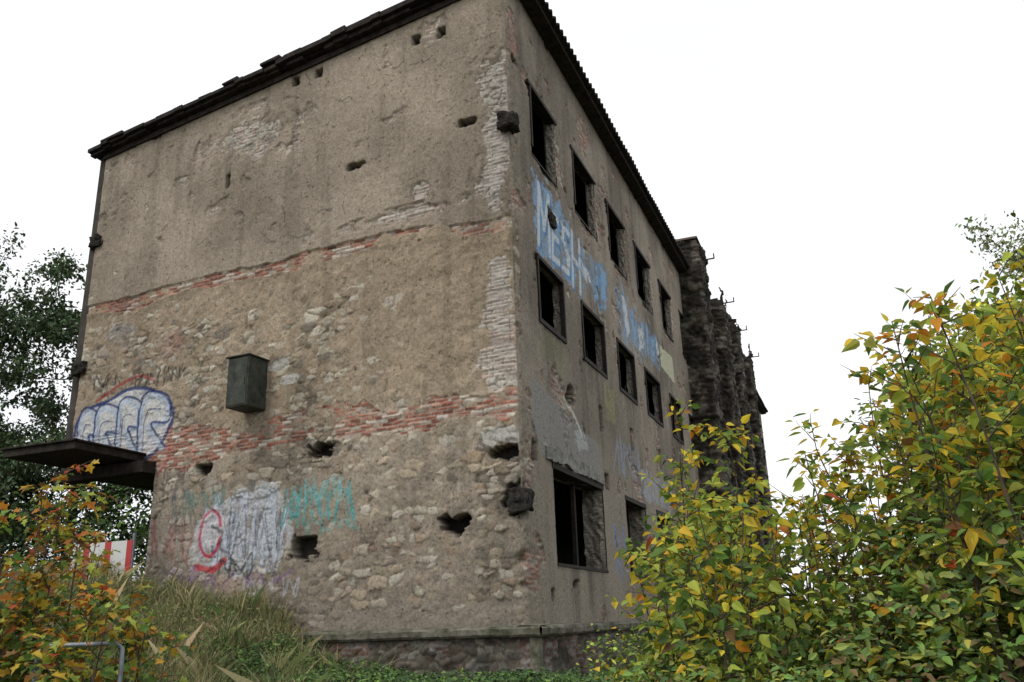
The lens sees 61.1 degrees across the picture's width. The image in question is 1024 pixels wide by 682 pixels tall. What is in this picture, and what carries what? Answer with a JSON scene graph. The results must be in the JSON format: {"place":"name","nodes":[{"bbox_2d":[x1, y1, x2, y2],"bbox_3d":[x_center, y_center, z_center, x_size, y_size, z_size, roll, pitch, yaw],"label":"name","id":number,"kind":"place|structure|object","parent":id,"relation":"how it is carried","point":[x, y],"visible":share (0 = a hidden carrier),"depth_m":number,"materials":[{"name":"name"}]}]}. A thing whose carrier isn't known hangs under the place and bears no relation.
{"place":"outdoors","nodes":[
{"label":"outdoors","id":0,"kind":"place"},
{"bbox_2d":[0,550,894,681],"bbox_3d":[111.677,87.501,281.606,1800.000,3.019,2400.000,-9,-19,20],"label":"ground","id":1,"kind":"structure","parent":0,"point":[153,609],"depth_m":16.29,"materials":[{"name":"green plant"}]},
{"bbox_2d":[0,222,73,558],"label":"ash tree","id":2,"kind":"object","parent":1,"relation":"on","point":[12,312],"visible":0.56,"depth_m":28.62,"materials":[{"name":"green plant"}]},
{"bbox_2d":[0,421,87,563],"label":"ash tree","id":3,"kind":"object","parent":1,"relation":"on","point":[20,469],"visible":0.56,"depth_m":25.25,"materials":[{"name":"green plant"}]},
{"bbox_2d":[0,247,139,574],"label":"ash tree","id":4,"kind":"object","parent":1,"relation":"on","point":[44,404],"visible":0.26,"depth_m":29.51,"materials":[{"name":"green plant"}]},
{"bbox_2d":[0,470,152,580],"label":"hedge","id":5,"kind":"object","parent":1,"relation":"on","point":[142,529],"visible":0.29,"depth_m":25.65,"materials":[{"name":"green plant"}]},
{"bbox_2d":[31,641,124,681],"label":"metal handrail","id":6,"kind":"object","parent":1,"relation":"on","point":[121,656],"visible":0.69,"depth_m":6.98,"materials":[{"name":"grey metal"}]},
{"bbox_2d":[0,459,196,681],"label":"maple sapling","id":7,"kind":"object","parent":1,"relation":"on","point":[25,642],"visible":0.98,"depth_m":7.75,"materials":[{"name":"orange plant"}]},
{"bbox_2d":[64,533,136,583],"bbox_3d":[-9.137,4.963,19.147,1.950,1.300,0.060,-9,-19,20],"label":"construction banner","id":8,"kind":"object","parent":1,"relation":"on","point":[126,548],"visible":0.33,"depth_m":19.00,"materials":[{"name":"white plastic"}]},
{"bbox_2d":[82,487,152,576],"bbox_3d":[-12.106,5.596,31.015,5.774,7.709,5.077,-3,-18,5],"label":"ash tree","id":9,"kind":"object","parent":1,"relation":"on","point":[144,495],"visible":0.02,"depth_m":30.20,"materials":[{"name":"green plant"}]},
{"bbox_2d":[1,565,362,681],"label":"bank weeds","id":10,"kind":"object","parent":1,"relation":"on","point":[168,614],"visible":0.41,"depth_m":16.03,"materials":[{"name":"green plant"}]},
{"bbox_2d":[69,0,525,631],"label":"gable wall","id":11,"kind":"structure","parent":1,"relation":"on","point":[331,238],"depth_m":19.31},
{"bbox_2d":[0,438,146,469],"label":"entrance canopy","id":12,"kind":"object","parent":11,"relation":"attached to","point":[66,453],"visible":0.91,"depth_m":19.52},
{"bbox_2d":[72,360,87,376],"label":"beam end","id":13,"kind":"structure","parent":11,"relation":"attached to","point":[78,368],"depth_m":22.26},
{"bbox_2d":[88,233,102,250],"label":"beam end","id":14,"kind":"structure","parent":11,"relation":"attached to","point":[95,241],"depth_m":23.35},
{"bbox_2d":[53,460,155,484],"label":"entrance beam","id":15,"kind":"structure","parent":11,"relation":"attached to","point":[123,470],"depth_m":20.50,"materials":[{"name":"brown metal"}]},
{"bbox_2d":[225,355,267,412],"bbox_3d":[-5.939,0.975,19.437,0.632,1.140,0.660,-9,-19,20],"label":"vent box","id":16,"kind":"object","parent":11,"relation":"attached to","point":[256,385],"visible":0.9,"depth_m":19.28,"materials":[{"name":"metal"}]},
{"bbox_2d":[226,353,269,405],"bbox_3d":[-5.947,0.938,19.434,0.718,1.130,0.736,-9,-19,20],"label":"vent box door","id":17,"kind":"structure","parent":11,"relation":"attached to","point":[237,381],"depth_m":19.16,"materials":[{"name":"grey metal"}]},
{"bbox_2d":[88,0,459,160],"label":"gable verge","id":18,"kind":"structure","parent":11,"relation":"attached to","point":[344,38],"depth_m":22.01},
{"bbox_2d":[291,623,547,642],"bbox_3d":[-1.941,5.483,16.223,5.550,0.230,0.496,-10,-20,23],"label":"ledge","id":19,"kind":"object","parent":11,"relation":"attached to","point":[507,631],"visible":0.91,"depth_m":15.87,"materials":[{"name":"concrete"}]},
{"bbox_2d":[496,110,519,134],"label":"beam end","id":20,"kind":"structure","parent":11,"relation":"attached to","point":[507,121],"depth_m":18.52,"materials":[{"name":"grey concrete"}]},
{"bbox_2d":[506,486,534,513],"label":"beam end","id":21,"kind":"structure","parent":11,"relation":"attached to","point":[520,500],"depth_m":16.13,"materials":[{"name":"grey concrete"}]},
{"bbox_2d":[107,271,675,599],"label":"floors and partitions","id":22,"kind":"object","parent":1,"relation":"on","point":[563,519],"visible":0.02,"depth_m":34.66,"materials":[{"name":"paint"}]},
{"bbox_2d":[304,637,530,681],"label":"stone plinth","id":23,"kind":"structure","parent":1,"relation":"on","point":[475,655],"depth_m":15.71,"materials":[{"name":"grey stone"}]},
{"bbox_2d":[186,630,782,681],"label":"ivy undergrowth","id":24,"kind":"object","parent":1,"relation":"on","point":[529,675],"visible":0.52,"depth_m":13.99,"materials":[{"name":"green plant"}]},
{"bbox_2d":[530,637,543,676],"bbox_3d":[0.438,5.782,14.934,0.190,1.340,0.190,-9,-19,20],"label":"plinth quoin","id":25,"kind":"object","parent":1,"relation":"on","point":[536,653],"visible":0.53,"depth_m":14.97,"materials":[{"name":"concrete"}]},
{"bbox_2d":[540,627,664,677],"bbox_3d":[4.426,8.668,24.322,0.057,1.380,21.250,-9,-19,20],"label":"stone plinth return","id":26,"kind":"object","parent":1,"relation":"on","point":[561,652],"visible":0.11,"depth_m":17.03,"materials":[{"name":"grey stone"}]},
{"bbox_2d":[532,619,673,636],"bbox_3d":[4.284,7.970,24.530,0.501,0.232,21.450,-9,-19,20],"label":"ledge return","id":27,"kind":"object","parent":26,"relation":"on","point":[555,629],"visible":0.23,"depth_m":17.27,"materials":[{"name":"grey concrete"}]},
{"bbox_2d":[504,0,707,632],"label":"long wall","id":28,"kind":"structure","parent":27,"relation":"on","point":[612,434],"depth_m":21.50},
{"bbox_2d":[548,211,556,229],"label":"beam end","id":29,"kind":"structure","parent":28,"relation":"attached to","point":[552,220],"depth_m":20.34,"materials":[{"name":"grey concrete"}]},
{"bbox_2d":[545,445,604,484],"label":"concrete lintel","id":30,"kind":"structure","parent":28,"relation":"attached to","point":[557,456],"depth_m":19.01,"materials":[{"name":"grey concrete"}]},
{"bbox_2d":[525,78,683,318],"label":"steel lintels","id":31,"kind":"object","parent":28,"relation":"attached to","point":[540,108],"visible":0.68,"depth_m":24.39,"materials":[{"name":"black metal"}]},
{"bbox_2d":[527,85,693,578],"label":"window frames","id":32,"kind":"structure","parent":28,"relation":"in","point":[562,473],"depth_m":22.59,"materials":[{"name":"brown wood"}]},
{"bbox_2d":[532,102,692,575],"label":"window reveals","id":33,"kind":"structure","parent":28,"relation":"attached to","point":[594,534],"depth_m":23.35,"materials":[{"name":"grey concrete"}]},
{"bbox_2d":[543,120,676,571],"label":"glazing bars","id":34,"kind":"object","parent":33,"relation":"attached to","point":[574,527],"visible":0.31,"depth_m":20.12,"materials":[{"name":"wood"}]},
{"bbox_2d":[677,239,737,608],"bbox_3d":[8.132,3.942,36.044,1.569,16.750,2.689,-9,-19,20],"label":"flue stack","id":35,"kind":"object","parent":1,"relation":"on","point":[699,347],"visible":0.41,"depth_m":36.04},
{"bbox_2d":[676,236,706,257],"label":"flue caps","id":36,"kind":"object","parent":35,"relation":"on","point":[688,238],"visible":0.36,"depth_m":37.64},
{"bbox_2d":[702,253,758,357],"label":"flue brackets","id":37,"kind":"object","parent":35,"relation":"attached to","point":[730,302],"visible":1,"depth_m":42.48,"materials":[{"name":"black metal"}]},
{"bbox_2d":[576,611,874,676],"bbox_3d":[6.079,7.326,20.319,6.377,2.220,16.432,-9,-19,20],"label":"weed bed","id":38,"kind":"object","parent":1,"relation":"on","point":[628,651],"visible":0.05,"depth_m":15.46,"materials":[{"name":"green plant"}]},
{"bbox_2d":[710,298,745,356],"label":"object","id":39,"kind":"object","parent":1,"relation":"on","point":[714,300],"visible":0.07,"depth_m":42.67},
{"bbox_2d":[710,287,758,620],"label":"flue stack","id":40,"kind":"object","parent":1,"relation":"on","point":[727,374],"visible":0.27,"depth_m":41.45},
{"bbox_2d":[728,314,771,605],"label":"flue stack","id":41,"kind":"object","parent":1,"relation":"on","point":[739,365],"visible":0.23,"depth_m":45.82,"materials":[{"name":"grey stone"}]},
{"bbox_2d":[743,344,781,623],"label":"flue stack","id":42,"kind":"object","parent":1,"relation":"on","point":[759,451],"visible":0.2,"depth_m":50.51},
{"bbox_2d":[761,437,772,515],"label":"walls","id":43,"kind":"structure","parent":1,"relation":"on","point":[764,456],"depth_m":63.11,"materials":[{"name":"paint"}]},
{"bbox_2d":[61,157,152,490],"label":"wall","id":44,"kind":"structure","parent":43,"relation":"attached to","point":[75,382],"depth_m":23.02,"materials":[{"name":"paint"}]},
{"bbox_2d":[97,0,766,413],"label":"roof deck","id":45,"kind":"structure","parent":43,"relation":"on","point":[537,148],"depth_m":27.58,"materials":[{"name":"wood"}]},
{"bbox_2d":[520,0,767,414],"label":"corrugated eave","id":46,"kind":"object","parent":45,"relation":"on","point":[545,30],"visible":0.46,"depth_m":25.79,"materials":[{"name":"metal"}]},
{"bbox_2d":[758,411,781,586],"bbox_3d":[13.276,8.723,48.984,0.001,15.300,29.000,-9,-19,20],"label":"drainpipe","id":47,"kind":"object","parent":1,"relation":"on","point":[766,461],"visible":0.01,"depth_m":62.84,"materials":[{"name":"grey metal"}]},
{"bbox_2d":[554,428,1023,681],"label":"bramble thicket","id":48,"kind":"object","parent":1,"relation":"on","point":[845,650],"visible":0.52,"depth_m":5.87,"materials":[{"name":"green plant"}]},
{"bbox_2d":[589,249,1023,681],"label":"maple thicket","id":49,"kind":"object","parent":1,"relation":"on","point":[960,488],"visible":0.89,"depth_m":7.12,"materials":[{"name":"green plant"}]},
{"bbox_2d":[842,321,1021,476],"bbox_3d":[9.219,2.628,15.163,5.372,6.670,5.289,0,-18,-7],"label":"elder tree","id":50,"kind":"object","parent":1,"relation":"on","point":[862,408],"visible":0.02,"depth_m":16.31,"materials":[{"name":"green plant"}]},
{"bbox_2d":[859,213,1023,491],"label":"hazel tree","id":51,"kind":"object","parent":1,"relation":"on","point":[977,302],"visible":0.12,"depth_m":10.13,"materials":[{"name":"green plant"}]},
{"bbox_2d":[952,210,1023,372],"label":"birch tree","id":52,"kind":"object","parent":1,"relation":"on","point":[1018,257],"visible":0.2,"depth_m":28.20,"materials":[{"name":"green plant"}]},
{"bbox_2d":[0,0,1023,605],"label":"sky","id":53,"kind":"structure","parent":0,"point":[828,156],"materials":[{"name":"white"}]}
]}

